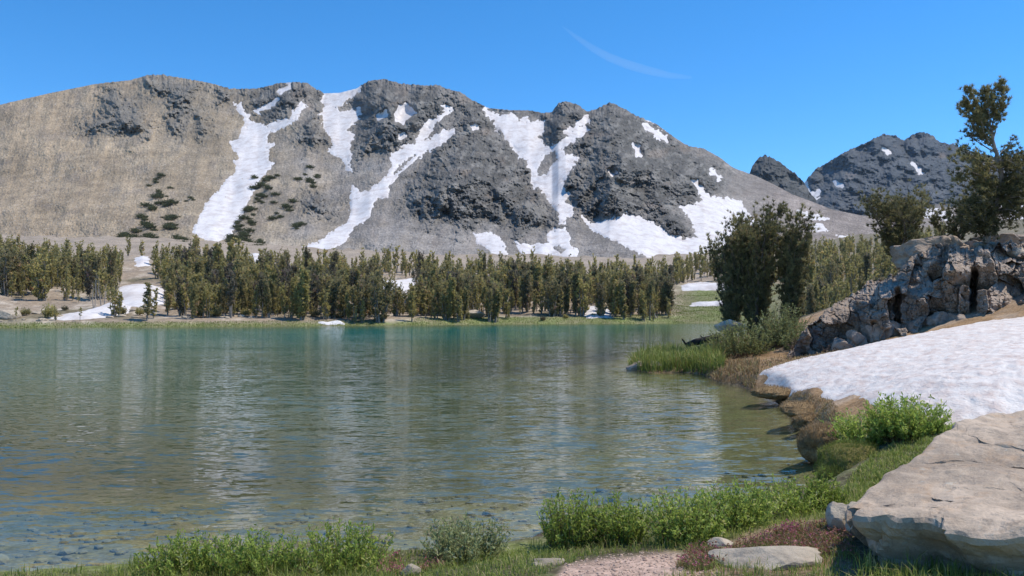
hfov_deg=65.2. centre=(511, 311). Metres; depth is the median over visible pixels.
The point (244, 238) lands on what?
dwarf pine
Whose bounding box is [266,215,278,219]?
dwarf pine
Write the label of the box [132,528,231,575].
willow shrub
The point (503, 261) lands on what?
pine tree
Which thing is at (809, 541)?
grass
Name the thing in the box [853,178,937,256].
pine tree
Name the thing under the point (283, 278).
pine tree
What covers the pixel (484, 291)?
pine tree
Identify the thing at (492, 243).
snow patch
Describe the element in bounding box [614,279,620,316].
pine tree
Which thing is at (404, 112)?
snow patch
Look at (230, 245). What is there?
pine tree
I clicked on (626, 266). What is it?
pine tree
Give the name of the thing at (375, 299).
pine tree
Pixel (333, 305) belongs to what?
pine tree
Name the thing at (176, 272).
pine tree
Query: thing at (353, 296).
pine tree
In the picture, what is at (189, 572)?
grass
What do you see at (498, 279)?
pine tree
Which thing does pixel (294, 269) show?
pine tree
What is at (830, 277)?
pine tree
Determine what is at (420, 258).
pine tree
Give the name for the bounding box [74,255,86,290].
pine tree
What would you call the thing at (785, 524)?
wildflower patch
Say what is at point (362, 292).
pine tree
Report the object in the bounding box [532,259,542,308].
pine tree
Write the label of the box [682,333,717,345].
fallen log
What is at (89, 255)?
pine tree
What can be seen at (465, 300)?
pine tree
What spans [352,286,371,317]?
pine tree
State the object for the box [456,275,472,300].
pine tree
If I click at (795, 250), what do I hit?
pine tree
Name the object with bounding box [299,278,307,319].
pine tree
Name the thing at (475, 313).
stone
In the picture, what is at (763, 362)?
dry grass
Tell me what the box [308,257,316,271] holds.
pine tree
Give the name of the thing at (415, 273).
pine tree
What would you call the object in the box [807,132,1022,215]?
mountain
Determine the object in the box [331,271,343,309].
pine tree
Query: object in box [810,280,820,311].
pine tree
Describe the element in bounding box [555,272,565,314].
pine tree
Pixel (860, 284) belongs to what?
pine tree
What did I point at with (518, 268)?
pine tree
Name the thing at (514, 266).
pine tree
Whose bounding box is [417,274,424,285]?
pine tree
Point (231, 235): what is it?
dwarf pine
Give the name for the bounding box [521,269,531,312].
pine tree
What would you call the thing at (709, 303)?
snow patch
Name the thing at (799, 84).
sky
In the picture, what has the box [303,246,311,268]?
pine tree
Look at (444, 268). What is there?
pine tree
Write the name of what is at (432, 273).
pine tree
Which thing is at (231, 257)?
pine tree
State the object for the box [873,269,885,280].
pine tree
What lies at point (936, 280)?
rock outcrop
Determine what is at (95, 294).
dead snag
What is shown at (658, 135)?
snow patch
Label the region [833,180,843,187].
snow patch
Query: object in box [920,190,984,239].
pine tree
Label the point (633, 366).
stone
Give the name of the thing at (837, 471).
shrub
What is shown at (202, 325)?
meadow grass
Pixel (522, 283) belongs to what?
pine tree
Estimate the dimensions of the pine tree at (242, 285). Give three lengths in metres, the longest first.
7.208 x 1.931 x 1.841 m
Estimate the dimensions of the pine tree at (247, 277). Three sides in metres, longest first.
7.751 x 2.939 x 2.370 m
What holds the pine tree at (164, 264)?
on the ground at (318, 481)
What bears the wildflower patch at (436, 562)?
on the ground at (318, 481)
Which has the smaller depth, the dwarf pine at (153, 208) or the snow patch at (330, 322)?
the snow patch at (330, 322)
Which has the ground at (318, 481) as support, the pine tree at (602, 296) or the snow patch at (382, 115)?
the pine tree at (602, 296)
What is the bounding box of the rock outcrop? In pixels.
[787,233,1023,357]
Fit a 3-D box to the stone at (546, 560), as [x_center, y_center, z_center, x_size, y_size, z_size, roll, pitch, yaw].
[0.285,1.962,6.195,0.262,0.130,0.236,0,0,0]
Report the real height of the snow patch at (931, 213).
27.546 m
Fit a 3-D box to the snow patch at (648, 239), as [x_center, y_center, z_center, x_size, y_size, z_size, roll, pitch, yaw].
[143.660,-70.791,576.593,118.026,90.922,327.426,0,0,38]
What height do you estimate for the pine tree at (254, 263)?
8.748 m
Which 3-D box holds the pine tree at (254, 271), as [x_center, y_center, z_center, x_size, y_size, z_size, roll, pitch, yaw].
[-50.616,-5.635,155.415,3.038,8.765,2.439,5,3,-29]
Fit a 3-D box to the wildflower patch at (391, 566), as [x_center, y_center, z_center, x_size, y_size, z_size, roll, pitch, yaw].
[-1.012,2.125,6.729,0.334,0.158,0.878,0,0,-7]
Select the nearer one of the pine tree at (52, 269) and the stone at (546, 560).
the stone at (546, 560)
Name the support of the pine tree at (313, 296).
on the ground at (318, 481)
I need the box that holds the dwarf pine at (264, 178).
[261,176,270,181]
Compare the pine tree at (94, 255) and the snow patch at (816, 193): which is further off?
the snow patch at (816, 193)
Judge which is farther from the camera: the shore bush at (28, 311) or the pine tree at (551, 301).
the pine tree at (551, 301)
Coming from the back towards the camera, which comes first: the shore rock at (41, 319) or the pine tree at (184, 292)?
the pine tree at (184, 292)
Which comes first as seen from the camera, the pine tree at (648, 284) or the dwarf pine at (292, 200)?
the pine tree at (648, 284)
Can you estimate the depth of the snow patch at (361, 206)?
625.38 m
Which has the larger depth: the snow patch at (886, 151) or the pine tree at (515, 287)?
the snow patch at (886, 151)
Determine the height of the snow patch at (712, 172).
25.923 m
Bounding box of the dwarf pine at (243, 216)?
[236,214,247,219]
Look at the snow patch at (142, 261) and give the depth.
254.91 m
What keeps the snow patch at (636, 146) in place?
on the mountain at (92, 160)
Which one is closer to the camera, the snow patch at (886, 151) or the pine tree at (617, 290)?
the pine tree at (617, 290)
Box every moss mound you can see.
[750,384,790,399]
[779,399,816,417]
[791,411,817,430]
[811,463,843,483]
[813,437,878,475]
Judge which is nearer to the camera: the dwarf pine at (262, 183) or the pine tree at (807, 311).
the pine tree at (807, 311)
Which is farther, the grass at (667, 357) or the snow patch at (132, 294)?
the snow patch at (132, 294)
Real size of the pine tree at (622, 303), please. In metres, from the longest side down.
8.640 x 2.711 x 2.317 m
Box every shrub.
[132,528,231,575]
[205,524,304,575]
[284,516,399,575]
[420,512,513,565]
[535,487,607,549]
[583,489,654,546]
[638,483,729,546]
[696,475,783,530]
[702,319,775,358]
[746,473,835,518]
[750,302,813,347]
[777,321,805,349]
[786,337,797,349]
[802,466,848,510]
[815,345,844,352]
[820,406,902,446]
[859,392,955,442]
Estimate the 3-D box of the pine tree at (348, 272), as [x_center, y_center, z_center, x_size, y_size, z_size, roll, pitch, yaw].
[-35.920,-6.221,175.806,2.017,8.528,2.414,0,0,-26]
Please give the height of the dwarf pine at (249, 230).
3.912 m
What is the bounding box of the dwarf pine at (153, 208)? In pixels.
[146,206,156,210]
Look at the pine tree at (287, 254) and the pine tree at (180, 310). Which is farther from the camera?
the pine tree at (287, 254)
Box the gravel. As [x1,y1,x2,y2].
[559,551,720,575]
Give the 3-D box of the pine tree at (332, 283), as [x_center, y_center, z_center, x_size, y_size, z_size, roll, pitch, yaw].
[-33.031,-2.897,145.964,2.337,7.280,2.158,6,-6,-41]
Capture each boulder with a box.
[796,419,837,461]
[845,410,1023,575]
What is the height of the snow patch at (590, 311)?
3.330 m
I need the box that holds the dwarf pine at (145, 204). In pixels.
[137,202,153,205]
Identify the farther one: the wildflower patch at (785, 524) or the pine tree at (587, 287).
the pine tree at (587, 287)
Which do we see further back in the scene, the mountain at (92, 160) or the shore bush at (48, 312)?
the mountain at (92, 160)
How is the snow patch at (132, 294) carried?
on the ground at (318, 481)
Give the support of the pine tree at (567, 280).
on the ground at (318, 481)
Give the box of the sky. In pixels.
[0,0,1023,181]
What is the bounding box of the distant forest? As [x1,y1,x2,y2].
[0,220,946,321]
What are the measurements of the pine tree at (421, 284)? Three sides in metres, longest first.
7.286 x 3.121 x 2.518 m
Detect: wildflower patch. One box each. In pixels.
[373,549,405,575]
[417,554,446,572]
[673,538,725,570]
[703,518,856,570]
[772,519,800,536]
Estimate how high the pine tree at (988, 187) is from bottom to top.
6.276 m
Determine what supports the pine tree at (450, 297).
on the ground at (318, 481)
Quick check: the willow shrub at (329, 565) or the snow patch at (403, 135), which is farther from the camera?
the snow patch at (403, 135)
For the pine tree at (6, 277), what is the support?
on the ground at (318, 481)
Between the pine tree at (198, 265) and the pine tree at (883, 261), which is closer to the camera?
the pine tree at (198, 265)
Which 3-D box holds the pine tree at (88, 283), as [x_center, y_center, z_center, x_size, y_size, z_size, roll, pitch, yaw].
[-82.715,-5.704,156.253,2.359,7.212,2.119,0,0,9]
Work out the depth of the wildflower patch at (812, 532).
6.26 m
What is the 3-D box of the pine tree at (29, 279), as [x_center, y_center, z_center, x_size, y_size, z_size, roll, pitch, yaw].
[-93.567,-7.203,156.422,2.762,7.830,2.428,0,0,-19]
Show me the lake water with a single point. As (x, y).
(71, 389)
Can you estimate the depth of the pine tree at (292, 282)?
143.71 m
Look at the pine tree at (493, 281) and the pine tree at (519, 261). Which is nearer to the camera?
the pine tree at (493, 281)
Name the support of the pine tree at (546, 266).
on the ground at (318, 481)
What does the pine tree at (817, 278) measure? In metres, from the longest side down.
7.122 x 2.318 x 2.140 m
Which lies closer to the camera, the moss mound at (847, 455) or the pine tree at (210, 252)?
the moss mound at (847, 455)
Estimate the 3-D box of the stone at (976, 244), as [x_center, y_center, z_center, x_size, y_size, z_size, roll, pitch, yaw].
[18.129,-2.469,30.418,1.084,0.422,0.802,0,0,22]
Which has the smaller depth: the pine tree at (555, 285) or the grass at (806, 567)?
the grass at (806, 567)
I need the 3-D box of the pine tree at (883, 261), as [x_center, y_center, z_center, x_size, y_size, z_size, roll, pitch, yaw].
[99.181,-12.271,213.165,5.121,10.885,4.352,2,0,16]
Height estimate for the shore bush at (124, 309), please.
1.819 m
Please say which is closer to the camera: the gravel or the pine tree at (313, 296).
the gravel
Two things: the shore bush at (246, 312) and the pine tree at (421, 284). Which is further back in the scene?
the pine tree at (421, 284)
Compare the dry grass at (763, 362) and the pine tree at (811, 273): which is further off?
the pine tree at (811, 273)
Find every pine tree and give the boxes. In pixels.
[0,244,13,285]
[0,244,23,296]
[8,250,25,294]
[20,250,28,277]
[24,248,51,299]
[25,241,35,268]
[27,256,39,294]
[34,244,49,266]
[44,250,56,287]
[57,249,77,286]
[65,252,73,274]
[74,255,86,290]
[77,250,86,275]
[80,251,94,284]
[83,265,94,300]
[86,251,92,268]
[91,250,99,269]
[92,254,101,279]
[106,248,117,288]
[140,282,152,320]
[161,255,169,280]
[162,276,169,312]
[163,281,174,315]
[166,262,176,297]
[172,257,179,273]
[174,244,183,268]
[174,263,184,294]
[175,274,188,315]
[178,241,193,266]
[179,283,189,315]
[187,248,195,277]
[189,280,198,318]
[191,246,202,262]
[191,269,201,302]
[193,254,204,282]
[198,282,206,315]
[202,279,219,317]
[203,255,214,284]
[206,269,219,291]
[207,247,212,265]
[211,244,224,280]
[220,283,226,315]
[222,262,233,303]
[223,278,229,308]
[224,237,237,262]
[224,270,238,317]
[227,248,236,262]
[227,258,244,304]
[237,275,246,311]
[242,258,264,282]
[244,269,253,302]
[247,281,253,313]
[248,261,259,286]
[252,280,260,314]
[255,257,263,269]
[257,273,267,316]
[258,249,268,272]
[259,270,270,316]
[263,256,270,269]
[263,278,272,317]
[265,262,279,311]
[271,273,287,313]
[274,261,290,312]
[279,255,286,275]
[279,286,288,318]
[282,250,290,265]
[286,270,293,295]
[289,274,297,309]
[291,264,297,279]
[292,281,299,317]
[293,264,311,319]
[298,260,304,276]
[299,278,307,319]
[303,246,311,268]
[306,266,324,311]
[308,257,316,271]
[310,269,316,293]
[314,261,323,303]
[322,266,335,282]
[322,274,331,295]
[328,277,337,298]
[328,277,341,317]
[329,250,338,271]
[330,262,335,277]
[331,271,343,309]
[331,287,338,318]
[336,267,345,289]
[340,284,346,317]
[345,265,352,281]
[347,269,356,292]
[349,284,357,319]
[352,265,360,288]
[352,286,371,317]
[356,279,368,321]
[359,279,371,317]
[360,274,369,294]
[364,255,380,277]
[366,254,376,274]
[366,266,397,322]
[382,279,392,312]
[391,282,403,315]
[400,279,421,316]
[407,291,415,321]
[411,264,424,284]
[415,276,427,306]
[415,282,421,315]
[417,251,424,275]
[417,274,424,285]
[424,261,442,281]
[425,253,431,271]
[427,264,436,289]
[429,276,434,298]
[433,279,441,318]
[437,271,445,282]
[438,284,449,319]
[439,264,446,273]
[440,279,447,313]
[443,270,454,285]
[444,273,458,319]
[445,261,450,273]
[448,259,469,284]
[452,267,459,304]
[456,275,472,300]
[460,269,480,297]
[462,268,477,297]
[462,283,470,319]
[465,277,474,309]
[480,252,488,276]
[480,283,487,317]
[482,271,495,294]
[482,272,500,312]
[486,288,493,321]
[488,282,498,320]
[491,284,503,322]
[494,256,506,270]
[496,272,501,289]
[506,258,512,282]
[507,254,524,264]
[508,270,518,308]
[508,272,519,307]
[509,257,517,269]
[512,264,521,275]
[518,276,524,311]
[519,263,527,283]
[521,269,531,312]
[529,258,535,292]
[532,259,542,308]
[532,265,540,308]
[541,260,551,296]
[541,272,561,316]
[543,267,552,286]
[545,278,556,310]
[553,254,574,295]
[553,273,561,313]
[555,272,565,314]
[559,261,565,271]
[563,276,572,308]
[563,280,569,314]
[569,264,591,316]
[571,265,582,315]
[583,278,590,305]
[592,264,598,278]
[595,276,606,315]
[600,270,605,293]
[603,261,617,280]
[605,263,630,313]
[606,271,616,314]
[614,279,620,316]
[617,278,627,318]
[622,261,630,279]
[622,267,640,314]
[627,276,637,316]
[635,268,644,294]
[644,267,650,278]
[645,271,653,305]
[646,276,655,319]
[648,265,674,312]
[654,280,659,313]
[660,263,668,289]
[660,276,671,314]
[664,278,675,313]
[668,264,674,289]
[701,210,757,338]
[719,196,788,339]
[774,201,822,328]
[797,288,806,316]
[806,259,815,286]
[806,285,815,314]
[807,286,816,313]
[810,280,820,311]
[816,276,822,288]
[819,281,827,309]
[821,255,839,290]
[830,280,839,306]
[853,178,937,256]
[856,274,865,290]
[862,251,872,279]
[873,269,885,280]
[875,246,888,275]
[887,256,893,274]
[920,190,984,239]
[944,76,1023,243]
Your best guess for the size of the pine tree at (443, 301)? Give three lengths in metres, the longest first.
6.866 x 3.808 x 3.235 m
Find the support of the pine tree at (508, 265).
on the ground at (318, 481)
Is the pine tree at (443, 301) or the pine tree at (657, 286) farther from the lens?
the pine tree at (657, 286)
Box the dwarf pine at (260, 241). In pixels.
[255,239,265,243]
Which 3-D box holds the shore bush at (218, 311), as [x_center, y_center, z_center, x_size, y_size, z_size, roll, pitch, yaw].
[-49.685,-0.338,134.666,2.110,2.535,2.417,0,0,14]
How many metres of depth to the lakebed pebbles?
10.24 m
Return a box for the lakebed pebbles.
[0,463,814,570]
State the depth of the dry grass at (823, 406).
14.76 m
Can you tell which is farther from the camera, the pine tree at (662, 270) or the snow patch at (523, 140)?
the snow patch at (523, 140)
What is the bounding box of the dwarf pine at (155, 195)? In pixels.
[149,193,165,197]
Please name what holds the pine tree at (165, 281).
on the ground at (318, 481)
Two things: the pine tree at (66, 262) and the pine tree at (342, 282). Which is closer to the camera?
the pine tree at (342, 282)
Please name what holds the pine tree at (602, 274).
on the ground at (318, 481)
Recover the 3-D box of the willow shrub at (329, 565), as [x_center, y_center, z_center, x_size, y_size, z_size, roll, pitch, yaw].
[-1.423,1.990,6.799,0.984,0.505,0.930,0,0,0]
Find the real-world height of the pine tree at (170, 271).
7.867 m
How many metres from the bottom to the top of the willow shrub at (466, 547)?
0.456 m
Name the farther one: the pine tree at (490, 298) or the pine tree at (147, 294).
the pine tree at (490, 298)
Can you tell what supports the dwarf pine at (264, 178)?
on the mountain at (92, 160)
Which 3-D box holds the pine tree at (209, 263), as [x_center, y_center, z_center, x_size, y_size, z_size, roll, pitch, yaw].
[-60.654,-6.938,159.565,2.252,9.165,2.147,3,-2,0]
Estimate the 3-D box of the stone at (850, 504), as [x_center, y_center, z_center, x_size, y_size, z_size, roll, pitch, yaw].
[2.733,1.643,6.286,0.196,0.262,0.252,0,0,0]
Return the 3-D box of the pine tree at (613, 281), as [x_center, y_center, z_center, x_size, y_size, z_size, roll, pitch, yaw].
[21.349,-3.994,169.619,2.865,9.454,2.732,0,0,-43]
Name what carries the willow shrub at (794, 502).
on the ground at (318, 481)
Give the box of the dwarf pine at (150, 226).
[144,222,157,228]
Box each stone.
[0,310,21,319]
[400,564,420,575]
[452,309,484,317]
[534,558,564,565]
[626,361,640,370]
[708,537,732,546]
[708,546,821,570]
[714,319,746,332]
[825,501,847,532]
[845,501,855,536]
[973,242,1000,246]
[1006,247,1023,258]
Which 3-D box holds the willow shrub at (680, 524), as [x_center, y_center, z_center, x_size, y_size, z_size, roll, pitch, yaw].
[1.488,1.772,6.959,0.804,0.550,0.752,0,0,0]
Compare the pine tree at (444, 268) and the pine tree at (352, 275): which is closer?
the pine tree at (352, 275)
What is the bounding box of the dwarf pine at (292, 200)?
[288,197,298,201]
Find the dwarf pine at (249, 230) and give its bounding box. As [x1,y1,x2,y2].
[244,227,256,231]
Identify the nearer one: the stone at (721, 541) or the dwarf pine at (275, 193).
the stone at (721, 541)
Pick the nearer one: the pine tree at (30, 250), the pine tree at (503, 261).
the pine tree at (30, 250)
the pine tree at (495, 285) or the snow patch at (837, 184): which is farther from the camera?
the snow patch at (837, 184)
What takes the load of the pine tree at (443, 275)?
on the ground at (318, 481)
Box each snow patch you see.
[49,303,130,319]
[118,284,165,307]
[134,256,149,266]
[192,101,308,241]
[248,253,261,261]
[253,97,279,114]
[276,82,290,94]
[301,104,454,248]
[318,320,344,324]
[319,86,361,171]
[376,109,387,120]
[383,278,415,296]
[394,102,416,124]
[398,132,406,139]
[470,123,478,130]
[473,232,507,254]
[482,107,590,224]
[514,227,578,256]
[581,183,754,257]
[584,306,611,318]
[608,167,617,176]
[632,142,642,157]
[642,120,668,142]
[681,282,724,290]
[690,301,722,306]
[709,167,722,181]
[798,210,829,220]
[807,223,829,231]
[810,189,820,199]
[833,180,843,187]
[881,147,891,154]
[910,161,923,174]
[925,208,952,220]
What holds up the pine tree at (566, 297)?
on the ground at (318, 481)
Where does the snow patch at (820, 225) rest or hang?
on the mountain at (92, 160)
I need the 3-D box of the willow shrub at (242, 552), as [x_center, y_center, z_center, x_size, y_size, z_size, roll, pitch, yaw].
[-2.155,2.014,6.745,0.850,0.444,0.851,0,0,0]
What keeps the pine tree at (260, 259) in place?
on the ground at (318, 481)
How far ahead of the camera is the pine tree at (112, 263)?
162.19 m
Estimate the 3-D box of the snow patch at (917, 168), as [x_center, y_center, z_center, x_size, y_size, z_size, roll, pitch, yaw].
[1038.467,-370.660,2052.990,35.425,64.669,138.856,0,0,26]
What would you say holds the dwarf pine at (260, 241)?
on the mountain at (92, 160)
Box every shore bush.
[20,307,31,314]
[41,303,56,317]
[117,306,127,313]
[135,307,144,314]
[171,298,178,308]
[212,304,222,315]
[240,307,251,315]
[309,308,320,316]
[334,310,345,317]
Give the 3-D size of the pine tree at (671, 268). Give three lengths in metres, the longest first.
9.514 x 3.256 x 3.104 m
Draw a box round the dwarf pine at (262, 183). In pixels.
[255,180,265,185]
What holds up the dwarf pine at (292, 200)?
on the mountain at (92, 160)
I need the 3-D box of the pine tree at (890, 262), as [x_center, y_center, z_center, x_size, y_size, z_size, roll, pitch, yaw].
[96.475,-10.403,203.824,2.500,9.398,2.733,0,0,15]
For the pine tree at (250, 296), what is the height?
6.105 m
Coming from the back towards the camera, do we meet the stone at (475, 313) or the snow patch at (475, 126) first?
the snow patch at (475, 126)
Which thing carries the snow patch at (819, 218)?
on the mountain at (92, 160)
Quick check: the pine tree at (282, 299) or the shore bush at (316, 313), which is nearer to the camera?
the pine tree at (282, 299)
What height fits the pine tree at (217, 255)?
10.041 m
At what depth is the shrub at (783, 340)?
32.49 m
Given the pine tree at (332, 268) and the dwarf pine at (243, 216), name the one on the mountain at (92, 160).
the dwarf pine at (243, 216)
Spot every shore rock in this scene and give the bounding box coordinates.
[31,311,41,313]
[36,318,46,321]
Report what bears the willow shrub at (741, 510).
on the ground at (318, 481)
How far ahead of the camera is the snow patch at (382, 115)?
797.25 m
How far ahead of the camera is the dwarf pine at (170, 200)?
572.03 m
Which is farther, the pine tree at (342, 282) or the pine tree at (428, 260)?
the pine tree at (428, 260)
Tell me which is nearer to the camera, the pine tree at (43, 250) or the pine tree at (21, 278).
the pine tree at (21, 278)
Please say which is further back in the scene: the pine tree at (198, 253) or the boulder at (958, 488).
the pine tree at (198, 253)
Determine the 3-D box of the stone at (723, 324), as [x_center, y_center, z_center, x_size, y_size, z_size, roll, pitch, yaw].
[9.747,0.638,35.527,1.321,0.636,0.972,0,0,39]
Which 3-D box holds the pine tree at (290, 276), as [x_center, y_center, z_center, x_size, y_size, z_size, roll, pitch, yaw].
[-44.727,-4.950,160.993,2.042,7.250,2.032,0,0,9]
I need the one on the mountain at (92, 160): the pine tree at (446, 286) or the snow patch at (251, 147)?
the snow patch at (251, 147)
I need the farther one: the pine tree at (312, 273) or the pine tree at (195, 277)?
the pine tree at (312, 273)
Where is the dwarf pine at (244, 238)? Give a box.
[239,235,252,240]
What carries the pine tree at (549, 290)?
on the ground at (318, 481)
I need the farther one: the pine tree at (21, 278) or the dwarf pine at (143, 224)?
the dwarf pine at (143, 224)
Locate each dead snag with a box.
[90,274,97,307]
[98,278,107,305]
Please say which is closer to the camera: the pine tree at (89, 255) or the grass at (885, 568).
the grass at (885, 568)
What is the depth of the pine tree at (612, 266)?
223.37 m
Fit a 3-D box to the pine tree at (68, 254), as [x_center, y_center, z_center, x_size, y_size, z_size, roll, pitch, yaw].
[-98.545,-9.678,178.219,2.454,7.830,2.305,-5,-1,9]
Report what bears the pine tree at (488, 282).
on the ground at (318, 481)
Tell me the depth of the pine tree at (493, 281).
157.55 m
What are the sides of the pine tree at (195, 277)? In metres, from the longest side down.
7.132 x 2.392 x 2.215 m
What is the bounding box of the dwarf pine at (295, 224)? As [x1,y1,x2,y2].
[290,223,301,226]
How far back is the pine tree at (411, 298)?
143.87 m
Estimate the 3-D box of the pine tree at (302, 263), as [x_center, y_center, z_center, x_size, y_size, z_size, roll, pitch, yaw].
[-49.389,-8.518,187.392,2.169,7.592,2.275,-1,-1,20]
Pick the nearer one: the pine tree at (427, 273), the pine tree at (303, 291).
the pine tree at (303, 291)
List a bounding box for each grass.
[0,319,383,327]
[0,508,825,575]
[106,542,397,575]
[395,291,725,324]
[621,336,744,373]
[659,545,859,575]
[700,355,761,387]
[705,522,852,568]
[749,348,848,374]
[766,384,842,422]
[835,545,1023,575]
[840,434,932,503]
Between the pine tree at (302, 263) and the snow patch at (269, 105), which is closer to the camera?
the pine tree at (302, 263)
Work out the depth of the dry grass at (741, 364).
26.41 m
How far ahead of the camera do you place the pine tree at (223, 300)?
135.93 m
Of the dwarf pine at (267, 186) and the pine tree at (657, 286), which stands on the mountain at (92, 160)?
the dwarf pine at (267, 186)
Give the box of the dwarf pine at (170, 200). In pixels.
[162,198,178,203]
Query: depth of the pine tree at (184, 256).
187.13 m
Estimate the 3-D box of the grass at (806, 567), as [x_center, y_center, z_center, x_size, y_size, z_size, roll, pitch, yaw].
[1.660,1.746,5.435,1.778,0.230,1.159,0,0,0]
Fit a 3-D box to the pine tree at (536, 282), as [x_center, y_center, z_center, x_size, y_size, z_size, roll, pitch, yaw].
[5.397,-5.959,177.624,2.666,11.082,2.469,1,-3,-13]
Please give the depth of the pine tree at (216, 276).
149.57 m
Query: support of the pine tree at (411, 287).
on the ground at (318, 481)
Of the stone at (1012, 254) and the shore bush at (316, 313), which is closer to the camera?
the stone at (1012, 254)
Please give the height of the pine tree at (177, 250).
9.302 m
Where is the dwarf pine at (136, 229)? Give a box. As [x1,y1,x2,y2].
[129,227,142,231]
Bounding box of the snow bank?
[760,317,1023,424]
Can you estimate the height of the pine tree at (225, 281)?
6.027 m
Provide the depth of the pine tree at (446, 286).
153.26 m
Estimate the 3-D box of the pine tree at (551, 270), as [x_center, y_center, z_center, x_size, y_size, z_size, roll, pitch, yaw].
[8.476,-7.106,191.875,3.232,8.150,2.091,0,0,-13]
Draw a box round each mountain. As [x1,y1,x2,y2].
[0,74,1005,258]
[750,155,815,202]
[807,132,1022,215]
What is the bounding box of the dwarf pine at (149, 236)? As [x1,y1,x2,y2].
[139,233,158,237]
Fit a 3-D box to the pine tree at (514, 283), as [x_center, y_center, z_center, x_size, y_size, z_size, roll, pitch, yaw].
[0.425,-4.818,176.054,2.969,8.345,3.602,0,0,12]
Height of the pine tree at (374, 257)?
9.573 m
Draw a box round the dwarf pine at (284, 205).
[279,203,293,207]
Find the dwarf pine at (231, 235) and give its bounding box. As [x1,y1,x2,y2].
[224,233,236,237]
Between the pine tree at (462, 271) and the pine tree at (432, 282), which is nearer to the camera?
the pine tree at (432, 282)
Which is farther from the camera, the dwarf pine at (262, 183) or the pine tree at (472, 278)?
the dwarf pine at (262, 183)
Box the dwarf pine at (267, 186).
[263,183,272,189]
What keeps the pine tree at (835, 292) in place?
on the ground at (318, 481)
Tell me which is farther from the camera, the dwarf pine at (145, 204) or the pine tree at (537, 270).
the dwarf pine at (145, 204)
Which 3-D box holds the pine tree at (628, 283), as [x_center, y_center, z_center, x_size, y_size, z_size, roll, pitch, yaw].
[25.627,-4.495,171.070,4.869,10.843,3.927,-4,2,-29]
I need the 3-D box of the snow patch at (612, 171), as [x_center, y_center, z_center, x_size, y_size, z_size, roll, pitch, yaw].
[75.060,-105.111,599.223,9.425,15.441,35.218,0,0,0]
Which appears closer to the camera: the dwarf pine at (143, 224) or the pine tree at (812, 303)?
the pine tree at (812, 303)
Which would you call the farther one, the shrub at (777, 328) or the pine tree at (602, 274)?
the pine tree at (602, 274)
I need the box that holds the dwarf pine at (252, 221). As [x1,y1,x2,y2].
[246,219,257,223]
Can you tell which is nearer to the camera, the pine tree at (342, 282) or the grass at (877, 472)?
the grass at (877, 472)
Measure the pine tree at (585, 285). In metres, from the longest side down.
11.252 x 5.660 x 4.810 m
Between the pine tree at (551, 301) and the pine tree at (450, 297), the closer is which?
the pine tree at (450, 297)
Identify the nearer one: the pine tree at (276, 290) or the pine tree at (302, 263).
the pine tree at (276, 290)
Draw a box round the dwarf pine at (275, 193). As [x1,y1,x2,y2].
[269,191,280,195]
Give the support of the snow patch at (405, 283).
on the ground at (318, 481)
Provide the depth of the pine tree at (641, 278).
189.08 m
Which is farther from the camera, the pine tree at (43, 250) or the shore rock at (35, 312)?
the pine tree at (43, 250)
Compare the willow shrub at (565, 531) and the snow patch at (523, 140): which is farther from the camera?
the snow patch at (523, 140)
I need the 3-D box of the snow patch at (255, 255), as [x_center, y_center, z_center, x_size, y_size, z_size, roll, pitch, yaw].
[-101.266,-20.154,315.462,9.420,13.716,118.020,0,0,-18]
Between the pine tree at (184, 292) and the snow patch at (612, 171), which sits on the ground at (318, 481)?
the pine tree at (184, 292)
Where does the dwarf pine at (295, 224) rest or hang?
on the mountain at (92, 160)
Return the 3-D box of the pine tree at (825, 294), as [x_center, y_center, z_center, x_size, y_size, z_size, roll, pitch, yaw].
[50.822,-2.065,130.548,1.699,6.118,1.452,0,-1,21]
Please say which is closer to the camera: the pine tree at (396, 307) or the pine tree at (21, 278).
the pine tree at (396, 307)
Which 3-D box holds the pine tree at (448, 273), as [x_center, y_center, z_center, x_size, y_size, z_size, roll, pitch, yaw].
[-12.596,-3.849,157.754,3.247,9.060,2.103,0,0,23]
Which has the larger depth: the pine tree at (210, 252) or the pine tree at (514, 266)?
the pine tree at (514, 266)
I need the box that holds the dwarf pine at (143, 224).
[137,220,155,225]
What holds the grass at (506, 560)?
on the ground at (318, 481)
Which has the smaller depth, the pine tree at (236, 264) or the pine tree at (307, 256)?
the pine tree at (236, 264)
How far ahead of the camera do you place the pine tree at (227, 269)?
144.09 m
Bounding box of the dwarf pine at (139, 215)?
[134,213,147,217]
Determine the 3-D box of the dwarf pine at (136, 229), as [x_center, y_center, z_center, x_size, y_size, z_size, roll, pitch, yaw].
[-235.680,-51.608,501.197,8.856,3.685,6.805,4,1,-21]
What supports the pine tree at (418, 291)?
on the ground at (318, 481)
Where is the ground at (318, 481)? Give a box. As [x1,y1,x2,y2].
[0,219,1023,575]
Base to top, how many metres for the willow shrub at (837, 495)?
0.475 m
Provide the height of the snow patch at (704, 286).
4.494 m
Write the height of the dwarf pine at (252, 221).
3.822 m
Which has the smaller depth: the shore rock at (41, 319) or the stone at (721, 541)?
the stone at (721, 541)
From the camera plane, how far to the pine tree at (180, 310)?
133.38 m
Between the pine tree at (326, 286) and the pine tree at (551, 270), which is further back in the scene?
the pine tree at (551, 270)

